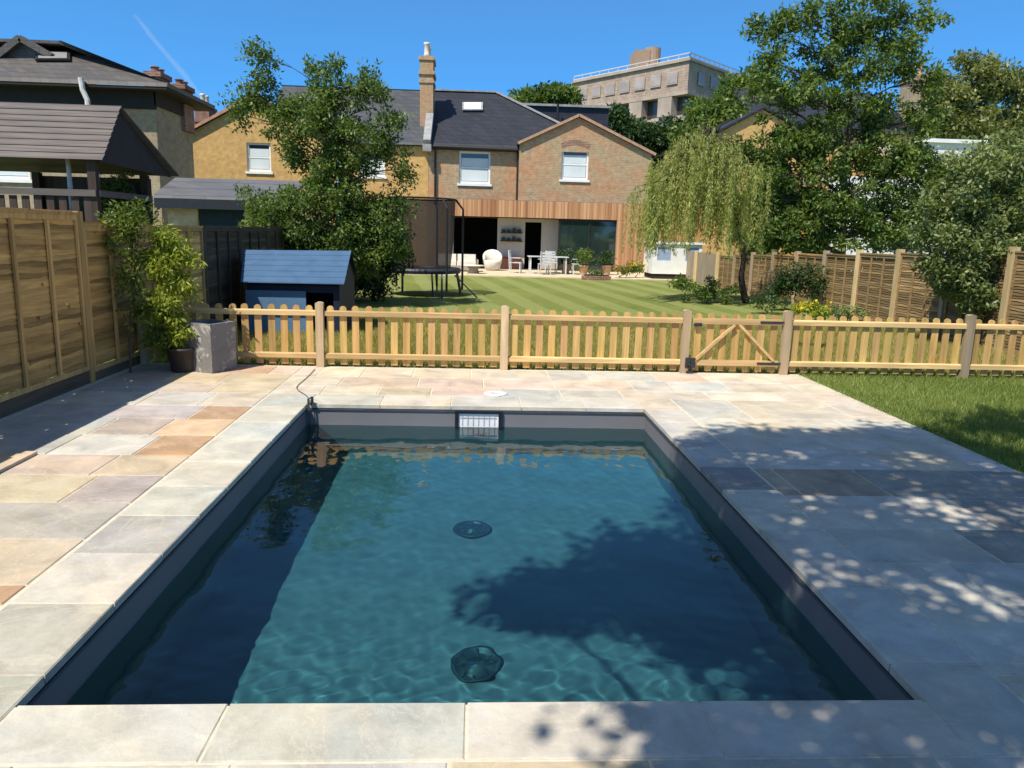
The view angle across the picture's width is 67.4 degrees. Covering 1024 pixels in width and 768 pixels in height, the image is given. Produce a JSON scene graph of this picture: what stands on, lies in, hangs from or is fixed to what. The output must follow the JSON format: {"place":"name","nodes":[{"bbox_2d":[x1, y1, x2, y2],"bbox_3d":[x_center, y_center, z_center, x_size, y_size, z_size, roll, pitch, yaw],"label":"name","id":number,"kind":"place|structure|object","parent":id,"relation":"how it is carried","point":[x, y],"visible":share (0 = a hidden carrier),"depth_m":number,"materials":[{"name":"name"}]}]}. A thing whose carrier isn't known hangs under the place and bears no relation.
{"place":"outdoors","nodes":[
{"label":"outdoors","id":0,"kind":"place"},
{"bbox_2d":[0,35,214,224],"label":"brick house","id":1,"kind":"structure","parent":0,"point":[158,107],"depth_m":25.47,"materials":[{"name":"brown brick"}]},
{"bbox_2d":[0,171,31,182],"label":"window","id":2,"kind":"structure","parent":1,"relation":"in","point":[5,176],"depth_m":25.46,"materials":[{"name":"white paint"}]},
{"bbox_2d":[194,93,216,124],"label":"brick house","id":3,"kind":"structure","parent":0,"point":[200,116],"depth_m":41.61,"materials":[{"name":"brown brick"}]},
{"bbox_2d":[192,85,427,223],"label":"brick house","id":4,"kind":"structure","parent":0,"point":[221,150],"depth_m":35.27,"materials":[{"name":"yellow brick"}]},
{"bbox_2d":[245,143,272,173],"bbox_3d":[-11.584,-10.333,35.189,1.242,1.376,0.230,1,11,-3],"label":"window","id":5,"kind":"structure","parent":4,"relation":"in","point":[258,154],"depth_m":35.22,"materials":[{"name":"white paint"}]},
{"bbox_2d":[359,155,386,178],"bbox_3d":[-6.580,-10.223,36.071,1.389,1.106,0.230,1,11,-3],"label":"window","id":6,"kind":"structure","parent":4,"relation":"in","point":[382,166],"depth_m":36.14,"materials":[{"name":"white paint"}]},
{"bbox_2d":[0,363,1023,767],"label":"stone patio","id":7,"kind":"structure","parent":0,"point":[818,456],"depth_m":5.69,"materials":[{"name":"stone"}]},
{"bbox_2d":[0,451,37,472],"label":"paving slab","id":8,"kind":"structure","parent":7,"relation":"on","point":[9,459],"depth_m":5.52,"materials":[{"name":"stone"}]},
{"bbox_2d":[95,196,170,372],"bbox_3d":[-4.272,-1.091,8.728,0.771,2.052,0.518,1,11,-3],"label":"climbing shrub","id":9,"kind":"object","parent":7,"relation":"on","point":[124,225],"visible":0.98,"depth_m":8.62,"materials":[{"name":"green plant"}]},
{"bbox_2d":[129,219,207,372],"bbox_3d":[-4.001,-1.028,8.892,0.926,1.772,0.613,5,12,19],"label":"potted bamboo","id":10,"kind":"object","parent":7,"relation":"on","point":[167,267],"visible":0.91,"depth_m":8.82,"materials":[{"name":"green plant"}]},
{"bbox_2d":[184,319,236,373],"bbox_3d":[-3.580,-0.454,9.133,0.400,0.575,0.400,6,12,22],"label":"square planter","id":11,"kind":"object","parent":7,"relation":"on","point":[212,343],"visible":0.91,"depth_m":8.98,"materials":[{"name":"concrete"}]},
{"bbox_2d":[296,369,314,425],"bbox_3d":[-2.271,0.152,8.437,0.167,0.321,1.944,-1,11,-13],"label":"hose","id":12,"kind":"object","parent":7,"relation":"on","point":[307,396],"visible":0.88,"depth_m":7.90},
{"bbox_2d":[136,298,691,372],"bbox_3d":[-1.155,-0.582,9.585,6.814,0.834,0.090,1,11,-3],"label":"picket fence","id":13,"kind":"object","parent":7,"relation":"on","point":[319,313],"visible":0.88,"depth_m":9.61,"materials":[{"name":"brown wood"}]},
{"bbox_2d":[685,313,784,373],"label":"garden gate","id":14,"kind":"structure","parent":13,"relation":"attached to","point":[736,323],"depth_m":9.80,"materials":[{"name":"brown wood"}]},
{"bbox_2d":[484,390,507,395],"bbox_3d":[-0.176,0.098,8.237,0.260,0.012,0.260,1,11,-3],"label":"skimmer lid","id":15,"kind":"object","parent":7,"relation":"on","point":[495,393],"visible":1,"depth_m":8.20,"materials":[{"name":"white plastic"}]},
{"bbox_2d":[0,393,1023,764],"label":"swimming pool","id":16,"kind":"structure","parent":7,"relation":"in","point":[902,659],"depth_m":3.09,"materials":[{"name":"beige stone"}]},
{"bbox_2d":[307,396,314,415],"bbox_3d":[-1.964,0.212,7.513,0.064,0.179,0.094,1,11,-3],"label":"filler tap","id":17,"kind":"object","parent":16,"relation":"on","point":[312,402],"visible":1,"depth_m":7.49,"materials":[{"name":"metal"}]},
{"bbox_2d":[66,425,875,705],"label":"pool water","id":18,"kind":"structure","parent":16,"relation":"in","point":[376,564],"depth_m":4.16,"materials":[{"name":"blue liquid"}]},
{"bbox_2d":[0,275,1023,472],"bbox_3d":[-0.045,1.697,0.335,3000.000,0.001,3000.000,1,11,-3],"label":"lawn","id":19,"kind":"structure","parent":0,"point":[559,296],"depth_m":20.51,"materials":[{"name":"green plant"}]},
{"bbox_2d":[0,207,89,418],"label":"panel fence","id":20,"kind":"object","parent":19,"relation":"on","point":[43,334],"visible":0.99,"depth_m":7.29,"materials":[{"name":"brown wood"}]},
{"bbox_2d":[0,102,178,224],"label":"play tower","id":21,"kind":"structure","parent":19,"relation":"on","point":[92,142],"depth_m":9.91,"materials":[{"name":"grey wood"}]},
{"bbox_2d":[81,168,160,222],"bbox_3d":[-5.603,-1.845,11.116,1.006,2.597,0.945,1,11,-3],"label":"garden shrub","id":22,"kind":"object","parent":19,"relation":"on","point":[112,187],"visible":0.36,"depth_m":10.87,"materials":[{"name":"green plant"}]},
{"bbox_2d":[72,211,331,382],"bbox_3d":[-4.943,-2.489,16.232,0.112,1.850,16.648,1,11,-3],"label":"panel fence","id":23,"kind":"object","parent":19,"relation":"on","point":[221,249],"visible":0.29,"depth_m":9.30,"materials":[{"name":"brown wood"}]},
{"bbox_2d":[154,178,304,232],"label":"outbuilding","id":24,"kind":"structure","parent":19,"relation":"on","point":[199,205],"depth_m":22.46,"materials":[{"name":"grey stone"}]},
{"bbox_2d":[199,209,244,226],"bbox_3d":[-8.500,-4.293,22.643,1.350,1.826,0.060,1,11,-3],"label":"window","id":25,"kind":"structure","parent":24,"relation":"in","point":[207,217],"depth_m":22.50,"materials":[{"name":"teal glass"}]},
{"bbox_2d":[241,250,358,333],"bbox_3d":[-3.687,-1.650,13.321,1.850,1.354,1.900,1,11,-3],"label":"playhouse","id":26,"kind":"object","parent":19,"relation":"on","point":[302,279],"visible":0.79,"depth_m":12.64,"materials":[{"name":"blue paint"}]},
{"bbox_2d":[215,35,423,284],"bbox_3d":[-4.148,-4.494,16.793,4.437,5.702,2.273,1,11,-3],"label":"garden tree","id":27,"kind":"object","parent":19,"relation":"on","point":[363,225],"visible":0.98,"depth_m":16.47,"materials":[{"name":"green plant"}]},
{"bbox_2d":[354,226,416,301],"bbox_3d":[-3.427,-2.900,18.593,2.204,1.937,1.636,1,11,-3],"label":"dark shrub","id":28,"kind":"object","parent":19,"relation":"on","point":[376,287],"visible":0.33,"depth_m":18.57,"materials":[{"name":"green plant"}]},
{"bbox_2d":[380,196,477,297],"bbox_3d":[-2.405,-3.682,20.596,2.384,2.555,2.597,-3,12,-20],"label":"trampoline","id":29,"kind":"object","parent":19,"relation":"on","point":[432,224],"visible":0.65,"depth_m":19.98,"materials":[{"name":"metal"}]},
{"bbox_2d":[418,42,656,272],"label":"brick house","id":30,"kind":"structure","parent":19,"relation":"on","point":[522,181],"depth_m":36.14,"materials":[{"name":"brown brick"}]},
{"bbox_2d":[457,151,491,186],"bbox_3d":[-1.765,-10.170,36.319,1.633,1.574,0.230,1,11,-3],"label":"window","id":31,"kind":"structure","parent":30,"relation":"in","point":[474,167],"depth_m":36.36,"materials":[{"name":"white paint"}]},
{"bbox_2d":[559,140,590,181],"bbox_3d":[2.946,-10.412,35.891,1.421,1.892,0.230,1,11,-3],"label":"window","id":32,"kind":"structure","parent":30,"relation":"in","point":[574,168],"depth_m":35.96,"materials":[{"name":"white paint"}]},
{"bbox_2d":[557,219,616,270],"bbox_3d":[3.563,-6.443,35.760,2.865,2.331,0.090,1,11,-3],"label":"sliding door","id":33,"kind":"structure","parent":30,"relation":"in","point":[599,236],"depth_m":35.68,"materials":[{"name":"grey glass"}]},
{"bbox_2d":[581,274,610,280],"bbox_3d":[3.286,-4.158,29.958,1.100,0.200,0.400,1,11,-3],"label":"raised bed","id":34,"kind":"object","parent":19,"relation":"on","point":[595,277],"visible":1,"depth_m":29.77,"materials":[{"name":"red brick"}]},
{"bbox_2d":[585,267,604,274],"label":"bed plant","id":35,"kind":"object","parent":34,"relation":"in","point":[597,272],"visible":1,"depth_m":29.89,"materials":[{"name":"green plant"}]},
{"bbox_2d":[643,241,704,278],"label":"garden shed","id":36,"kind":"structure","parent":19,"relation":"on","point":[662,265],"depth_m":30.99,"materials":[{"name":"white paint"}]},
{"bbox_2d":[657,247,670,260],"bbox_3d":[6.125,-5.245,30.941,0.540,0.538,0.015,1,11,-3],"label":"window","id":37,"kind":"structure","parent":36,"relation":"in","point":[663,256],"depth_m":30.94,"materials":[{"name":"blue glass"}]},
{"bbox_2d":[685,248,698,260],"bbox_3d":[7.272,-5.227,31.002,0.540,0.538,0.015,1,11,-3],"label":"window","id":38,"kind":"structure","parent":36,"relation":"in","point":[692,249],"depth_m":30.96,"materials":[{"name":"blue glass"}]},
{"bbox_2d":[666,273,699,288],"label":"shrub","id":39,"kind":"object","parent":19,"relation":"on","point":[681,280],"visible":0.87,"depth_m":26.06,"materials":[{"name":"green plant"}]},
{"bbox_2d":[670,251,719,287],"bbox_3d":[7.026,-4.796,31.029,0.132,1.230,8.285,1,11,-3],"label":"board fence","id":40,"kind":"object","parent":19,"relation":"on","point":[701,266],"visible":0.41,"depth_m":29.00,"materials":[{"name":"beige wood"}]},
{"bbox_2d":[619,117,773,303],"bbox_3d":[4.878,-4.577,20.470,3.746,4.828,3.331,-7,14,-36],"label":"weeping willow","id":41,"kind":"object","parent":19,"relation":"on","point":[701,168],"visible":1,"depth_m":19.73,"materials":[{"name":"green plant"}]},
{"bbox_2d":[677,275,742,304],"bbox_3d":[5.269,-2.502,20.523,1.730,0.829,1.208,-6,13,-33],"label":"shrub","id":42,"kind":"object","parent":19,"relation":"on","point":[707,293],"visible":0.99,"depth_m":20.47,"materials":[{"name":"green plant"}]},
{"bbox_2d":[745,290,792,313],"bbox_3d":[6.082,-1.899,18.064,1.223,0.622,0.750,1,11,-3],"label":"bedding plant","id":43,"kind":"object","parent":19,"relation":"on","point":[773,301],"visible":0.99,"depth_m":18.02,"materials":[{"name":"green plant"}]},
{"bbox_2d":[724,133,823,254],"bbox_3d":[8.350,-5.662,25.307,3.710,5.328,2.164,1,11,-3],"label":"leafy tree","id":44,"kind":"object","parent":19,"relation":"on","point":[750,150],"visible":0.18,"depth_m":24.89,"materials":[{"name":"green plant"}]},
{"bbox_2d":[764,261,829,311],"bbox_3d":[7.115,-2.388,18.899,1.907,1.316,1.035,1,11,-3],"label":"shade shrub","id":45,"kind":"object","parent":19,"relation":"on","point":[783,283],"visible":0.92,"depth_m":18.69,"materials":[{"name":"green plant"}]},
{"bbox_2d":[786,299,831,319],"bbox_3d":[4.705,-0.920,12.271,0.805,0.867,0.534,1,11,-3],"label":"flowering shrub","id":46,"kind":"object","parent":19,"relation":"on","point":[818,311],"visible":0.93,"depth_m":12.14,"materials":[{"name":"yellow plant"}]},
{"bbox_2d":[721,0,955,255],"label":"tall tree","id":47,"kind":"object","parent":19,"relation":"on","point":[838,206],"visible":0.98,"depth_m":23.17,"materials":[{"name":"green plant"}]},
{"bbox_2d":[823,302,871,320],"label":"bedding plant","id":48,"kind":"object","parent":19,"relation":"on","point":[839,313],"visible":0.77,"depth_m":15.55,"materials":[{"name":"green plant"}]},
{"bbox_2d":[718,247,1023,355],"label":"panel fence","id":49,"kind":"object","parent":19,"relation":"on","point":[885,286],"visible":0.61,"depth_m":16.07,"materials":[{"name":"brown wood"}]},
{"bbox_2d":[778,310,1023,379],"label":"picket fence","id":50,"kind":"object","parent":19,"relation":"on","point":[972,326],"visible":0.98,"depth_m":9.91,"materials":[{"name":"brown wood"}]},
{"bbox_2d":[868,133,958,253],"bbox_3d":[14.248,-5.858,26.574,3.523,5.510,2.246,1,11,-3],"label":"leafy tree","id":51,"kind":"object","parent":19,"relation":"on","point":[894,247],"visible":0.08,"depth_m":26.16,"materials":[{"name":"green plant"}]},
{"bbox_2d":[904,126,1023,318],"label":"glossy tree","id":52,"kind":"object","parent":19,"relation":"on","point":[967,193],"visible":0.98,"depth_m":12.48,"materials":[{"name":"green plant"}]},
{"bbox_2d":[925,46,1023,146],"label":"broad tree","id":53,"kind":"object","parent":19,"relation":"on","point":[987,82],"visible":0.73,"depth_m":43.94,"materials":[{"name":"green plant"}]},
{"bbox_2d":[0,0,1023,215],"label":"sky","id":54,"kind":"structure","parent":0,"point":[500,46],"materials":[{"name":"blue"}]},
{"bbox_2d":[400,269,676,280],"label":"terrace","id":55,"kind":"structure","parent":0,"point":[524,273],"depth_m":31.73,"materials":[{"name":"stone"}]},
{"bbox_2d":[451,254,477,270],"bbox_3d":[-2.378,-5.250,33.034,1.860,0.670,0.760,1,11,-3],"label":"garden sofa","id":56,"kind":"object","parent":55,"relation":"on","point":[470,259],"visible":0.43,"depth_m":33.14,"materials":[{"name":"fabric"}]},
{"bbox_2d":[464,265,483,273],"bbox_3d":[-1.579,-4.719,31.546,0.880,0.345,0.880,1,11,-3],"label":"coffee table","id":57,"kind":"object","parent":55,"relation":"on","point":[473,269],"visible":0.94,"depth_m":31.36,"materials":[{"name":"wicker"}]},
{"bbox_2d":[483,249,501,270],"bbox_3d":[-0.875,-5.555,34.395,0.880,0.920,0.840,1,11,-3],"label":"tub chair","id":58,"kind":"object","parent":55,"relation":"on","point":[492,259],"visible":0.99,"depth_m":34.29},
{"bbox_2d":[508,250,521,272],"bbox_3d":[0.129,-5.222,32.762,0.548,0.953,0.490,3,11,8],"label":"garden chair","id":59,"kind":"object","parent":55,"relation":"on","point":[510,257],"visible":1,"depth_m":32.60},
{"bbox_2d":[538,252,551,274],"bbox_3d":[1.360,-5.020,31.903,0.490,0.953,0.548,0,11,-9],"label":"garden chair","id":60,"kind":"object","parent":55,"relation":"on","point":[546,260],"visible":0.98,"depth_m":31.68,"materials":[{"name":"white wood"}]},
{"bbox_2d":[528,256,568,274],"bbox_3d":[1.513,-5.074,32.751,1.700,0.735,0.840,1,11,-3],"label":"garden table","id":61,"kind":"object","parent":55,"relation":"on","point":[564,266],"visible":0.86,"depth_m":32.47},
{"bbox_2d":[545,250,557,272],"bbox_3d":[1.718,-5.357,33.658,0.490,0.953,0.548,0,11,-6],"label":"garden chair","id":62,"kind":"object","parent":55,"relation":"on","point":[555,262],"visible":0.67,"depth_m":33.80,"materials":[{"name":"white wood"}]},
{"bbox_2d":[555,247,577,273],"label":"potted plant","id":63,"kind":"object","parent":55,"relation":"on","point":[561,253],"visible":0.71,"depth_m":33.26,"materials":[{"name":"green plant"}]},
{"bbox_2d":[571,259,584,274],"bbox_3d":[2.848,-5.158,32.800,0.548,0.953,0.490,1,11,-3],"label":"garden chair","id":64,"kind":"object","parent":55,"relation":"on","point":[573,264],"visible":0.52,"depth_m":32.62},
{"bbox_2d":[573,247,594,274],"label":"potted plant","id":65,"kind":"object","parent":55,"relation":"on","point":[585,254],"visible":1,"depth_m":32.26,"materials":[{"name":"green plant"}]},
{"bbox_2d":[594,250,616,274],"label":"potted plant","id":66,"kind":"object","parent":55,"relation":"on","point":[606,256],"visible":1,"depth_m":32.91,"materials":[{"name":"green plant"}]},
{"bbox_2d":[611,265,630,277],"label":"flowering shrub","id":67,"kind":"object","parent":55,"relation":"on","point":[622,270],"visible":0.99,"depth_m":31.09,"materials":[{"name":"green plant"}]},
{"bbox_2d":[623,260,647,276],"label":"flowering shrub","id":68,"kind":"object","parent":55,"relation":"on","point":[635,269],"visible":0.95,"depth_m":31.37,"materials":[{"name":"yellow plant"}]},
{"bbox_2d":[153,317,1023,376],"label":"grass","id":69,"kind":"structure","parent":0,"point":[362,336],"depth_m":11.96,"materials":[{"name":"green plant"}]},
{"bbox_2d":[659,65,928,259],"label":"brick house","id":70,"kind":"structure","parent":0,"point":[745,127],"depth_m":37.98,"materials":[{"name":"brick"}]},
{"bbox_2d":[648,132,1023,248],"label":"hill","id":71,"kind":"structure","parent":0,"point":[931,135],"depth_m":79.87,"materials":[{"name":"green plant"}]},
{"bbox_2d":[507,80,584,104],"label":"hill tree","id":72,"kind":"object","parent":71,"relation":"on","point":[554,93],"visible":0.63,"depth_m":85.64,"materials":[{"name":"green plant"}]},
{"bbox_2d":[601,101,682,172],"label":"hill tree","id":73,"kind":"object","parent":71,"relation":"on","point":[651,136],"visible":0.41,"depth_m":62.61,"materials":[{"name":"green plant"}]},
{"bbox_2d":[571,47,742,128],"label":"apartment block","id":74,"kind":"structure","parent":71,"relation":"on","point":[647,84],"depth_m":96.19,"materials":[{"name":"concrete"}]},
{"bbox_2d":[578,88,586,99],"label":"window","id":75,"kind":"structure","parent":74,"relation":"in","point":[583,91],"depth_m":104.75,"materials":[{"name":"glass"}]},
{"bbox_2d":[591,85,600,97],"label":"window","id":76,"kind":"structure","parent":74,"relation":"in","point":[596,90],"depth_m":102.96,"materials":[{"name":"glass"}]},
{"bbox_2d":[605,82,614,95],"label":"window","id":77,"kind":"structure","parent":74,"relation":"in","point":[610,87],"depth_m":100.92,"materials":[{"name":"glass"}]},
{"bbox_2d":[619,79,629,93],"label":"window","id":78,"kind":"structure","parent":74,"relation":"in","point":[624,85],"depth_m":98.88,"materials":[{"name":"glass"}]},
{"bbox_2d":[634,77,644,90],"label":"window","id":79,"kind":"structure","parent":74,"relation":"in","point":[639,82],"depth_m":96.83,"materials":[{"name":"glass"}]},
{"bbox_2d":[650,74,660,87],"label":"window","id":80,"kind":"structure","parent":74,"relation":"in","point":[655,80],"depth_m":94.82,"materials":[{"name":"glass"}]},
{"bbox_2d":[666,70,677,85],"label":"window","id":81,"kind":"structure","parent":74,"relation":"in","point":[672,77],"depth_m":92.78,"materials":[{"name":"glass"}]},
{"bbox_2d":[698,72,705,86],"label":"window","id":82,"kind":"structure","parent":74,"relation":"in","point":[701,77],"depth_m":93.12,"materials":[{"name":"glass"}]},
{"bbox_2d":[710,76,716,89],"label":"window","id":83,"kind":"structure","parent":74,"relation":"in","point":[713,83],"depth_m":95.34,"materials":[{"name":"glass"}]},
{"bbox_2d":[665,59,790,149],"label":"hill tree","id":84,"kind":"object","parent":71,"relation":"on","point":[701,109],"visible":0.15,"depth_m":56.84,"materials":[{"name":"green plant"}]},
{"bbox_2d":[800,138,991,268],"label":"rendered house","id":85,"kind":"structure","parent":0,"point":[955,143],"depth_m":33.63,"materials":[{"name":"white paint"}]},
{"bbox_2d":[788,368,1023,473],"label":"grass","id":86,"kind":"structure","parent":0,"point":[887,391],"depth_m":8.37,"materials":[{"name":"green plant"}]}
]}

